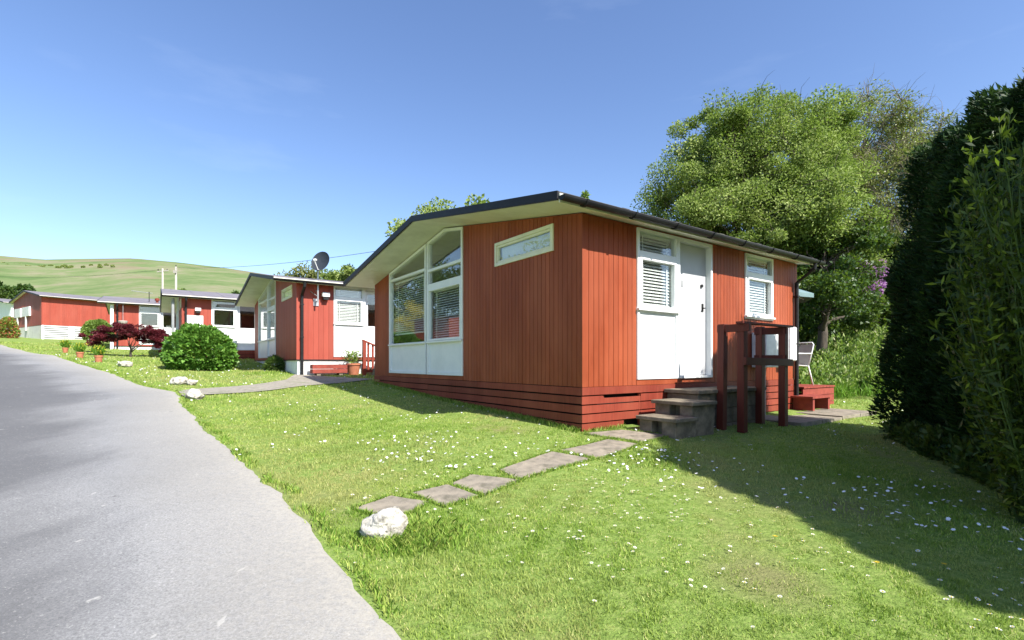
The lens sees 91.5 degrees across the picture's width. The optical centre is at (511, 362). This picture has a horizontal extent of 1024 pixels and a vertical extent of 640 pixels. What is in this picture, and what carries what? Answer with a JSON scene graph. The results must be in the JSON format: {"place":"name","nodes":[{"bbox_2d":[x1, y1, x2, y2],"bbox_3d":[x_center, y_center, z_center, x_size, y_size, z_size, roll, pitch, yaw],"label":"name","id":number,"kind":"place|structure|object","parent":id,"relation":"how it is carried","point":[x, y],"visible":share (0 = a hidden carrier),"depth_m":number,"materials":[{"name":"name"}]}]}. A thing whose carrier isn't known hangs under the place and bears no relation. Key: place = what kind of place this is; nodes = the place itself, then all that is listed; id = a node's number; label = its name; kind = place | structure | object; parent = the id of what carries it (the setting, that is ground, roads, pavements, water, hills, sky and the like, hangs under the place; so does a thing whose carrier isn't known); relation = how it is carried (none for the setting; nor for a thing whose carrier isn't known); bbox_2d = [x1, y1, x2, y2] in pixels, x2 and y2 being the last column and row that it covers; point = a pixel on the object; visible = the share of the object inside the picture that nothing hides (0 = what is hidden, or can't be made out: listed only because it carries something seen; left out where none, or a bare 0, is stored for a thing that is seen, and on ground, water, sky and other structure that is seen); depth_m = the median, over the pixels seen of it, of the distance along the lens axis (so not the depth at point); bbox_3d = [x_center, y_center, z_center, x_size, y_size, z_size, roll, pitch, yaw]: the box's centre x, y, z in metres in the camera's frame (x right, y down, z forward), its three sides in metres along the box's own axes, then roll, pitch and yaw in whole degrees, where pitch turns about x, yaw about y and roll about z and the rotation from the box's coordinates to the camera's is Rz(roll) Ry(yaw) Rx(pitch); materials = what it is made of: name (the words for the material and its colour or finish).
{"place":"outdoors","nodes":[
{"label":"outdoors","id":0,"kind":"place"},
{"bbox_2d":[0,256,261,298],"bbox_3d":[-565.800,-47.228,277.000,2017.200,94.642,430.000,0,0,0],"label":"hill","id":1,"kind":"structure","parent":0,"point":[14,271],"depth_m":285.49,"materials":[{"name":"green plant"}]},
{"bbox_2d":[1,262,114,267],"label":"hillside scrub","id":2,"kind":"object","parent":1,"relation":"on","point":[82,266],"visible":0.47,"depth_m":325.37,"materials":[{"name":"green plant"}]},
{"bbox_2d":[0,345,400,639],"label":"road","id":3,"kind":"structure","parent":0,"point":[129,510],"depth_m":2.70,"materials":[{"name":"grey asphalt"}]},
{"bbox_2d":[178,374,367,395],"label":"path","id":4,"kind":"structure","parent":0,"point":[294,380],"depth_m":10.85,"materials":[{"name":"grey concrete"}]},
{"bbox_2d":[0,337,1023,639],"bbox_3d":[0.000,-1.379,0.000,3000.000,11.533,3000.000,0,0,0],"label":"ground","id":5,"kind":"structure","parent":0,"point":[726,523],"depth_m":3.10,"materials":[{"name":"green plant"}]},
{"bbox_2d":[0,298,13,318],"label":"chalet","id":6,"kind":"object","parent":5,"relation":"on","point":[6,308],"visible":0.2,"depth_m":48.61,"materials":[{"name":"white paint"}]},
{"bbox_2d":[0,280,15,298],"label":"tree","id":7,"kind":"object","parent":5,"relation":"on","point":[6,289],"visible":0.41,"depth_m":52.10,"materials":[{"name":"green plant"}]},
{"bbox_2d":[0,316,20,337],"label":"bush","id":8,"kind":"object","parent":5,"relation":"on","point":[9,326],"visible":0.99,"depth_m":35.75,"materials":[{"name":"green plant"}]},
{"bbox_2d":[2,283,36,298],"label":"tree","id":9,"kind":"object","parent":5,"relation":"on","point":[18,289],"visible":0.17,"depth_m":53.66,"materials":[{"name":"green plant"}]},
{"bbox_2d":[9,290,109,339],"bbox_3d":[-36.025,-3.567,41.629,7.791,4.134,6.988,0,0,33],"label":"chalet","id":10,"kind":"object","parent":5,"relation":"on","point":[57,316],"visible":0.56,"depth_m":38.30,"materials":[{"name":"red painted timber boards"},{"name":"grey felt"},{"name":"white paint"}]},
{"bbox_2d":[14,308,21,324],"bbox_3d":[-39.559,-3.400,39.924,1.600,1.800,0.140,0,0,33],"label":"meter box","id":11,"kind":"object","parent":10,"relation":"attached to","point":[17,313],"visible":0.84,"depth_m":39.81,"materials":[{"name":"white plastic"}]},
{"bbox_2d":[22,306,30,330],"bbox_3d":[-37.756,-3.410,38.753,1.800,1.820,0.140,0,0,33],"label":"meter box","id":12,"kind":"object","parent":10,"relation":"attached to","point":[26,311],"visible":1,"depth_m":38.69,"materials":[{"name":"white plastic"}]},
{"bbox_2d":[58,336,74,352],"bbox_3d":[-18.727,-0.770,20.874,0.483,0.720,0.570,0,0,0],"label":"flower pot","id":13,"kind":"object","parent":5,"relation":"on","point":[64,343],"visible":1,"depth_m":20.86,"materials":[{"name":"ceramic"}]},
{"bbox_2d":[70,342,87,357],"bbox_3d":[-15.279,-0.463,17.617,0.497,0.612,0.527,0,0,0],"label":"flower pot","id":14,"kind":"object","parent":5,"relation":"on","point":[80,348],"visible":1,"depth_m":17.56,"materials":[{"name":"ceramic"}]},
{"bbox_2d":[80,319,112,341],"bbox_3d":[-17.874,-1.143,21.522,1.205,1.536,1.193,0,0,0],"label":"bush","id":15,"kind":"object","parent":5,"relation":"on","point":[88,326],"visible":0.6,"depth_m":21.12,"materials":[{"name":"green plant"}]},
{"bbox_2d":[90,344,105,361],"bbox_3d":[-13.228,-0.316,15.902,0.500,0.603,0.461,0,0,0],"label":"flower pot","id":16,"kind":"object","parent":5,"relation":"on","point":[98,351],"visible":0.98,"depth_m":15.86,"materials":[{"name":"ceramic"}]},
{"bbox_2d":[110,305,113,348],"bbox_3d":[-19.952,-1.550,24.867,0.130,2.640,0.130,0,0,-36],"label":"porch post","id":17,"kind":"object","parent":5,"relation":"on","point":[111,321],"visible":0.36,"depth_m":24.81,"materials":[{"name":"white paint"}]},
{"bbox_2d":[77,322,168,356],"bbox_3d":[-15.042,-0.817,19.504,3.345,1.586,1.621,0,0,0],"label":"maple","id":18,"kind":"object","parent":5,"relation":"on","point":[142,334],"visible":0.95,"depth_m":19.34,"materials":[{"name":"red plant"}]},
{"bbox_2d":[117,361,132,366],"bbox_3d":[-11.493,0.051,14.815,0.374,0.213,0.374,0,0,-33],"label":"boulder","id":19,"kind":"object","parent":5,"relation":"on","point":[125,363],"visible":0.86,"depth_m":14.71,"materials":[{"name":"white stone"}]},
{"bbox_2d":[96,296,175,349],"bbox_3d":[-19.934,-1.817,29.258,6.278,3.734,7.791,0,0,-36],"label":"chalet","id":20,"kind":"object","parent":5,"relation":"on","point":[139,311],"visible":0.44,"depth_m":25.71,"materials":[{"name":"red painted timber boards"},{"name":"grey felt"},{"name":"cream paint"}]},
{"bbox_2d":[139,305,159,344],"bbox_3d":[-18.774,-1.943,25.825,0.890,2.035,0.125,0,0,-36],"label":"window","id":21,"kind":"structure","parent":20,"relation":"in","point":[147,312],"depth_m":25.85,"materials":[{"name":"white paint"}]},
{"bbox_2d":[161,312,175,340],"bbox_3d":[-18.121,-1.935,26.393,0.750,1.930,0.040,0,0,-36],"label":"door","id":22,"kind":"structure","parent":20,"relation":"in","point":[168,330],"depth_m":26.25,"materials":[{"name":"white paint"}]},
{"bbox_2d":[157,268,167,288],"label":"utility pole","id":23,"kind":"object","parent":5,"relation":"on","point":[163,271],"visible":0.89,"depth_m":49.95,"materials":[{"name":"grey wood"}]},
{"bbox_2d":[171,298,173,333],"bbox_3d":[-13.086,-1.165,19.244,0.092,2.650,0.092,0,0,-13],"label":"post","id":24,"kind":"object","parent":5,"relation":"on","point":[172,314],"visible":0.42,"depth_m":19.21,"materials":[{"name":"white wood"}]},
{"bbox_2d":[173,266,176,289],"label":"utility pole","id":25,"kind":"object","parent":5,"relation":"on","point":[175,271],"visible":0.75,"depth_m":45.92,"materials":[{"name":"grey wood"}]},
{"bbox_2d":[220,251,373,267],"bbox_3d":[-16.442,-7.321,34.499,37.101,2.894,0.024,0,0,38],"label":"overhead wire","id":26,"kind":"object","parent":25,"relation":"attached to","point":[291,262],"visible":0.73,"depth_m":33.16,"materials":[{"name":"black plastic"}]},
{"bbox_2d":[169,377,187,384],"bbox_3d":[-6.835,0.400,10.274,0.360,0.226,0.324,0,0,-9],"label":"boulder","id":27,"kind":"object","parent":5,"relation":"on","point":[177,380],"visible":0.69,"depth_m":10.17,"materials":[{"name":"white stone"}]},
{"bbox_2d":[186,379,197,385],"bbox_3d":[-6.553,0.423,10.207,0.186,0.168,0.215,0,0,-41],"label":"boulder","id":28,"kind":"object","parent":5,"relation":"on","point":[191,382],"visible":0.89,"depth_m":10.13,"materials":[{"name":"white stone"}]},
{"bbox_2d":[185,388,204,399],"bbox_3d":[-5.000,0.523,7.875,0.251,0.236,0.214,0,0,-13],"label":"boulder","id":29,"kind":"object","parent":5,"relation":"on","point":[192,394],"visible":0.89,"depth_m":7.82,"materials":[{"name":"white stone"}]},
{"bbox_2d":[158,322,239,370],"bbox_3d":[-9.283,-0.452,14.834,2.044,1.518,2.035,0,0,-39],"label":"bush","id":30,"kind":"object","parent":5,"relation":"on","point":[210,347],"visible":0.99,"depth_m":14.24,"materials":[{"name":"green plant"}]},
{"bbox_2d":[160,289,254,358],"bbox_3d":[-12.904,-1.407,23.758,6.278,3.734,7.791,0,0,-36],"label":"chalet","id":31,"kind":"object","parent":5,"relation":"on","point":[223,313],"visible":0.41,"depth_m":20.76,"materials":[{"name":"red painted timber boards"},{"name":"grey felt"},{"name":"white paint"}]},
{"bbox_2d":[177,298,178,329],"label":"window","id":32,"kind":"structure","parent":31,"relation":"in","point":[177,298],"depth_m":22.18,"materials":[{"name":"white paint"}]},
{"bbox_2d":[187,315,202,324],"bbox_3d":[-12.537,-1.645,19.714,0.560,0.450,0.034,0,0,-36],"label":"notice","id":33,"kind":"object","parent":31,"relation":"attached to","point":[192,319],"visible":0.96,"depth_m":19.70,"materials":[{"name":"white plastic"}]},
{"bbox_2d":[211,300,235,342],"bbox_3d":[-11.744,-1.532,20.325,0.890,2.035,0.125,0,0,-36],"label":"window","id":34,"kind":"structure","parent":31,"relation":"in","point":[229,330],"depth_m":20.39,"materials":[{"name":"white paint"}]},
{"bbox_2d":[237,306,254,348],"bbox_3d":[-11.091,-1.525,20.893,0.750,1.930,0.040,0,0,-36],"label":"door","id":35,"kind":"structure","parent":31,"relation":"in","point":[245,336],"depth_m":20.82,"materials":[{"name":"white paint"}]},
{"bbox_2d":[263,354,284,370],"bbox_3d":[-7.099,0.042,14.912,0.708,0.649,0.685,0,0,0],"label":"bush","id":36,"kind":"object","parent":5,"relation":"on","point":[277,361],"visible":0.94,"depth_m":14.76,"materials":[{"name":"green plant"}]},
{"bbox_2d":[274,261,327,278],"bbox_3d":[-12.410,-3.339,30.072,4.088,5.775,2.759,0,0,-23],"label":"tree","id":37,"kind":"object","parent":5,"relation":"on","point":[303,271],"visible":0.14,"depth_m":29.82,"materials":[{"name":"green plant"}]},
{"bbox_2d":[235,273,374,374],"bbox_3d":[-5.914,-1.132,17.958,6.278,3.584,7.791,0,0,-36],"label":"chalet","id":38,"kind":"object","parent":5,"relation":"on","point":[297,331],"visible":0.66,"depth_m":14.52,"materials":[{"name":"red painted timber boards"},{"name":"grey felt"},{"name":"cream paint"}]},
{"bbox_2d":[258,286,266,357],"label":"window","id":39,"kind":"structure","parent":38,"relation":"in","point":[262,345],"depth_m":18.43,"materials":[{"name":"white paint"}]},
{"bbox_2d":[267,279,275,357],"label":"window","id":40,"kind":"structure","parent":38,"relation":"in","point":[271,341],"depth_m":16.96,"materials":[{"name":"white paint"}]},
{"bbox_2d":[281,285,291,301],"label":"window","id":41,"kind":"structure","parent":38,"relation":"in","point":[285,295],"depth_m":14.84,"materials":[{"name":"glass"}]},
{"bbox_2d":[310,252,328,305],"bbox_3d":[-5.320,-2.332,13.751,0.426,1.485,0.563,0,0,-36],"label":"satellite dish","id":42,"kind":"object","parent":38,"relation":"attached to","point":[320,261],"visible":1,"depth_m":13.79,"materials":[{"name":"metal"}]},
{"bbox_2d":[322,292,329,299],"bbox_3d":[-5.253,-1.870,14.054,0.200,0.200,0.160,0,0,-36],"label":"floodlight","id":43,"kind":"object","parent":38,"relation":"attached to","point":[325,295],"visible":1,"depth_m":13.99,"materials":[{"name":"white plastic"}]},
{"bbox_2d":[333,286,364,356],"bbox_3d":[-4.760,-1.183,14.533,0.890,2.035,0.145,0,0,-36],"label":"window","id":44,"kind":"structure","parent":38,"relation":"in","point":[348,334],"depth_m":14.53,"materials":[{"name":"white paint"}]},
{"bbox_2d":[365,291,374,355],"bbox_3d":[-4.101,-1.175,15.093,0.750,1.930,0.040,0,0,-36],"label":"door","id":45,"kind":"structure","parent":38,"relation":"in","point":[369,330],"depth_m":14.93,"materials":[{"name":"white paint"}]},
{"bbox_2d":[310,364,346,375],"bbox_3d":[-5.103,0.200,13.896,0.940,0.300,0.300,0,0,-36],"label":"planter trough","id":46,"kind":"object","parent":5,"relation":"on","point":[319,369],"visible":0.99,"depth_m":13.74,"materials":[{"name":"wood"}]},
{"bbox_2d":[316,268,342,280],"bbox_3d":[-9.643,-2.683,27.026,3.078,4.951,2.924,0,0,0],"label":"tree","id":47,"kind":"object","parent":5,"relation":"on","point":[332,275],"visible":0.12,"depth_m":26.52,"materials":[{"name":"green plant"}]},
{"bbox_2d":[339,263,356,281],"bbox_3d":[-8.144,-2.505,24.825,1.787,4.939,1.646,0,0,0],"label":"tree","id":48,"kind":"object","parent":5,"relation":"on","point":[347,273],"visible":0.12,"depth_m":24.71,"materials":[{"name":"green plant"}]},
{"bbox_2d":[335,349,369,374],"bbox_3d":[-4.508,-0.029,14.253,0.996,0.755,0.507,0,0,-13],"label":"plant pot","id":49,"kind":"object","parent":5,"relation":"on","point":[353,367],"visible":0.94,"depth_m":14.15,"materials":[{"name":"ceramic"}]},
{"bbox_2d":[366,368,374,375],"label":"entrance steps","id":50,"kind":"structure","parent":5,"relation":"on","point":[371,373],"depth_m":14.36,"materials":[{"name":"concrete"}]},
{"bbox_2d":[362,340,374,374],"bbox_3d":[-3.654,-0.088,14.553,1.457,1.139,0.100,0,0,-36],"label":"stair railing","id":51,"kind":"object","parent":50,"relation":"on","point":[364,370],"visible":0.25,"depth_m":14.14,"materials":[{"name":"red wood"}]},
{"bbox_2d":[359,506,407,539],"bbox_3d":[-0.725,0.928,2.821,0.265,0.225,0.205,0,0,-16],"label":"boulder","id":52,"kind":"object","parent":5,"relation":"on","point":[387,521],"visible":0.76,"depth_m":2.75,"materials":[{"name":"white stone"}]},
{"bbox_2d":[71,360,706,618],"bbox_3d":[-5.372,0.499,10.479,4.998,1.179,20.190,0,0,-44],"label":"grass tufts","id":53,"kind":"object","parent":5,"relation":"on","point":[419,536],"visible":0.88,"depth_m":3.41,"materials":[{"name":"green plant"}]},
{"bbox_2d":[356,495,428,513],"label":"paving slab","id":54,"kind":"structure","parent":5,"relation":"on","point":[403,504],"depth_m":3.31,"materials":[{"name":"concrete"}]},
{"bbox_2d":[385,196,455,236],"bbox_3d":[-4.441,-3.932,24.147,4.181,8.119,3.803,0,0,-35],"label":"tree","id":55,"kind":"object","parent":5,"relation":"on","point":[423,210],"visible":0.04,"depth_m":23.51,"materials":[{"name":"green plant"}]},
{"bbox_2d":[415,484,474,504],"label":"paving slab","id":56,"kind":"structure","parent":5,"relation":"on","point":[447,493],"depth_m":3.58,"materials":[{"name":"concrete"}]},
{"bbox_2d":[464,193,489,205],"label":"tree","id":57,"kind":"object","parent":5,"relation":"on","point":[479,198],"visible":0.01,"depth_m":25.35,"materials":[{"name":"green plant"}]},
{"bbox_2d":[453,474,516,492],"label":"paving slab","id":58,"kind":"structure","parent":5,"relation":"on","point":[483,483],"depth_m":3.88,"materials":[{"name":"concrete"}]},
{"bbox_2d":[56,354,1023,549],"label":"daisies","id":59,"kind":"object","parent":5,"relation":"on","point":[947,518],"visible":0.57,"depth_m":4.45,"materials":[{"name":"white plant"}]},
{"bbox_2d":[500,451,587,477],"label":"paving slab","id":60,"kind":"structure","parent":5,"relation":"on","point":[545,461],"depth_m":4.51,"materials":[{"name":"stone"}]},
{"bbox_2d":[343,190,825,431],"bbox_3d":[0.859,-0.807,10.352,6.278,3.454,7.805,0,0,-36],"label":"chalet","id":61,"kind":"object","parent":5,"relation":"on","point":[559,307],"visible":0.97,"depth_m":7.35,"materials":[{"name":"red painted timber boards"},{"name":"felt"},{"name":"cream paint"}]},
{"bbox_2d":[388,244,426,373],"bbox_3d":[-2.145,-1.028,10.351,0.175,2.506,1.840,0,0,-36],"label":"window","id":62,"kind":"structure","parent":61,"relation":"in","point":[407,358],"depth_m":10.36,"materials":[{"name":"white paint"}]},
{"bbox_2d":[426,227,462,375],"bbox_3d":[-1.187,-1.091,9.013,0.175,2.633,1.350,0,0,-36],"label":"window","id":63,"kind":"structure","parent":61,"relation":"in","point":[444,354],"depth_m":9.04,"materials":[{"name":"white paint"}]},
{"bbox_2d":[494,223,553,266],"bbox_3d":[0.166,-1.643,7.093,0.090,0.355,1.372,0,0,-36],"label":"window","id":64,"kind":"structure","parent":61,"relation":"in","point":[542,244],"depth_m":7.06,"materials":[{"name":"beige paint"}]},
{"bbox_2d":[636,227,680,379],"bbox_3d":[2.009,-0.792,6.933,0.890,2.035,0.145,0,0,-36],"label":"window","id":65,"kind":"structure","parent":61,"relation":"in","point":[656,324],"depth_m":6.93,"materials":[{"name":"white paint"}]},
{"bbox_2d":[680,244,705,374],"bbox_3d":[2.685,-0.785,7.469,0.750,1.930,0.099,0,0,-36],"label":"door","id":66,"kind":"structure","parent":61,"relation":"in","point":[692,259],"depth_m":7.49,"materials":[{"name":"white paint"}]},
{"bbox_2d":[744,253,775,320],"bbox_3d":[4.188,-1.270,8.493,0.920,1.080,0.145,0,0,-36],"label":"window","id":67,"kind":"structure","parent":61,"relation":"in","point":[761,278],"depth_m":8.53,"materials":[{"name":"white paint"}]},
{"bbox_2d":[752,333,777,367],"bbox_3d":[4.281,-0.210,8.380,0.500,0.580,0.248,0,0,-36],"label":"meter box","id":68,"kind":"object","parent":61,"relation":"attached to","point":[771,344],"visible":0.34,"depth_m":8.28,"materials":[{"name":"white plastic"}]},
{"bbox_2d":[765,368,765,414],"bbox_3d":[4.206,0.492,8.348,0.067,0.815,0.070,0,0,-36],"label":"cable duct","id":69,"kind":"object","parent":68,"relation":"attached to","point":[765,391],"visible":0.06,"depth_m":8.34,"materials":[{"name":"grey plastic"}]},
{"bbox_2d":[765,334,777,366],"bbox_3d":[4.343,-0.210,8.294,0.476,0.556,0.019,0,0,-36],"label":"door","id":70,"kind":"structure","parent":68,"relation":"in","point":[771,341],"depth_m":8.24,"materials":[{"name":"white plastic"}]},
{"bbox_2d":[788,327,796,360],"bbox_3d":[4.865,-0.330,8.810,0.270,0.600,0.228,0,0,-36],"label":"meter box","id":71,"kind":"object","parent":61,"relation":"attached to","point":[792,343],"visible":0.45,"depth_m":8.70,"materials":[{"name":"white plastic"}]},
{"bbox_2d":[789,327,796,359],"bbox_3d":[4.923,-0.330,8.729,0.246,0.576,0.027,0,0,-36],"label":"door","id":72,"kind":"structure","parent":71,"relation":"in","point":[792,331],"depth_m":8.72,"materials":[{"name":"white plastic"}]},
{"bbox_2d":[580,190,591,198],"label":"tree","id":73,"kind":"object","parent":5,"relation":"on","point":[585,194],"visible":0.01,"depth_m":20.00,"materials":[{"name":"green plant"}]},
{"bbox_2d":[561,439,636,457],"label":"paving slab","id":74,"kind":"structure","parent":5,"relation":"on","point":[602,448],"depth_m":5.28,"materials":[{"name":"stone"}]},
{"bbox_2d":[585,430,662,442],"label":"paving slab","id":75,"kind":"structure","parent":5,"relation":"on","point":[635,435],"depth_m":5.97,"materials":[{"name":"concrete"}]},
{"bbox_2d":[636,386,766,438],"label":"entrance steps","id":76,"kind":"structure","parent":5,"relation":"on","point":[680,413],"depth_m":6.32,"materials":[{"name":"concrete"}]},
{"bbox_2d":[716,321,793,432],"bbox_3d":[3.441,0.190,6.995,1.360,1.460,0.452,0,0,-36],"label":"timber railing","id":77,"kind":"object","parent":5,"relation":"on","point":[760,360],"visible":0.95,"depth_m":6.75,"materials":[{"name":"brown wood"}]},
{"bbox_2d":[630,72,894,277],"bbox_3d":[8.358,-4.971,16.598,8.805,9.353,6.587,0,0,0],"label":"tree","id":78,"kind":"object","parent":5,"relation":"on","point":[737,180],"visible":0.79,"depth_m":15.40,"materials":[{"name":"green plant"}]},
{"bbox_2d":[799,384,834,403],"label":"timber deck","id":79,"kind":"structure","parent":5,"relation":"on","point":[804,389],"depth_m":9.93,"materials":[{"name":"red wood"}]},
{"bbox_2d":[749,287,813,302],"bbox_3d":[5.109,-0.691,10.557,2.070,2.300,2.070,0,0,20],"label":"parasol","id":80,"kind":"object","parent":79,"relation":"on","point":[805,296],"visible":0.08,"depth_m":9.75,"materials":[{"name":"white fabric"}]},
{"bbox_2d":[799,342,813,384],"bbox_3d":[5.800,0.019,10.298,0.658,0.887,0.591,0,0,-18],"label":"garden chair","id":81,"kind":"object","parent":79,"relation":"on","point":[805,352],"visible":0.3,"depth_m":10.26,"materials":[{"name":"grey"}]},
{"bbox_2d":[765,408,870,426],"bbox_3d":[5.147,0.923,8.494,2.860,0.102,0.860,0,0,-36],"label":"paved pad","id":82,"kind":"object","parent":5,"relation":"on","point":[819,416],"visible":0.52,"depth_m":8.26,"materials":[{"name":"concrete"}]},
{"bbox_2d":[789,394,832,410],"bbox_3d":[5.521,0.732,9.191,0.820,0.255,0.400,0,0,-36],"label":"deck step","id":83,"kind":"object","parent":82,"relation":"on","point":[809,402],"visible":1,"depth_m":9.07,"materials":[{"name":"red wood"}]},
{"bbox_2d":[787,215,896,357],"bbox_3d":[9.476,-2.191,14.772,4.213,5.099,3.062,0,0,-32],"label":"tree","id":84,"kind":"object","parent":5,"relation":"on","point":[833,289],"visible":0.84,"depth_m":14.12,"materials":[{"name":"green plant"}]},
{"bbox_2d":[799,321,906,397],"bbox_3d":[9.553,-0.232,13.955,4.150,2.302,7.511,0,0,40],"label":"bank foliage","id":85,"kind":"object","parent":5,"relation":"on","point":[831,365],"visible":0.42,"depth_m":12.92,"materials":[{"name":"green plant"}]},
{"bbox_2d":[793,231,917,341],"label":"undergrowth","id":86,"kind":"object","parent":5,"relation":"on","point":[883,315],"visible":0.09,"depth_m":15.86,"materials":[{"name":"green plant"}]},
{"bbox_2d":[813,256,908,333],"bbox_3d":[11.193,-1.696,16.189,3.584,3.930,2.710,0,0,-17],"label":"rhododendron","id":87,"kind":"object","parent":5,"relation":"on","point":[881,289],"visible":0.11,"depth_m":15.14,"materials":[{"name":"green plant"}]},
{"bbox_2d":[835,64,962,251],"bbox_3d":[14.048,-5.768,18.602,7.110,10.033,5.883,0,0,18],"label":"tree","id":88,"kind":"object","parent":5,"relation":"on","point":[896,154],"visible":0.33,"depth_m":18.12,"materials":[{"name":"green plant"}]},
{"bbox_2d":[878,414,1003,493],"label":"hedge foot weeds","id":89,"kind":"object","parent":5,"relation":"on","point":[953,451],"visible":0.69,"depth_m":5.33,"materials":[{"name":"green plant"}]},
{"bbox_2d":[865,67,1023,474],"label":"hedge","id":90,"kind":"object","parent":5,"relation":"on","point":[922,385],"visible":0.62,"depth_m":5.77,"materials":[{"name":"green plant"}]},
{"bbox_2d":[920,107,1023,525],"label":"shrub","id":91,"kind":"object","parent":5,"relation":"on","point":[996,382],"visible":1,"depth_m":3.45,"materials":[{"name":"green plant"}]},
{"bbox_2d":[0,0,1023,277],"label":"sky","id":92,"kind":"structure","parent":0,"point":[232,134],"materials":[{"name":"blue"}]},
{"bbox_2d":[799,335,898,399],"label":"long grass","id":93,"kind":"structure","parent":0,"point":[845,388],"depth_m":11.60,"materials":[{"name":"green plant"}]}
]}

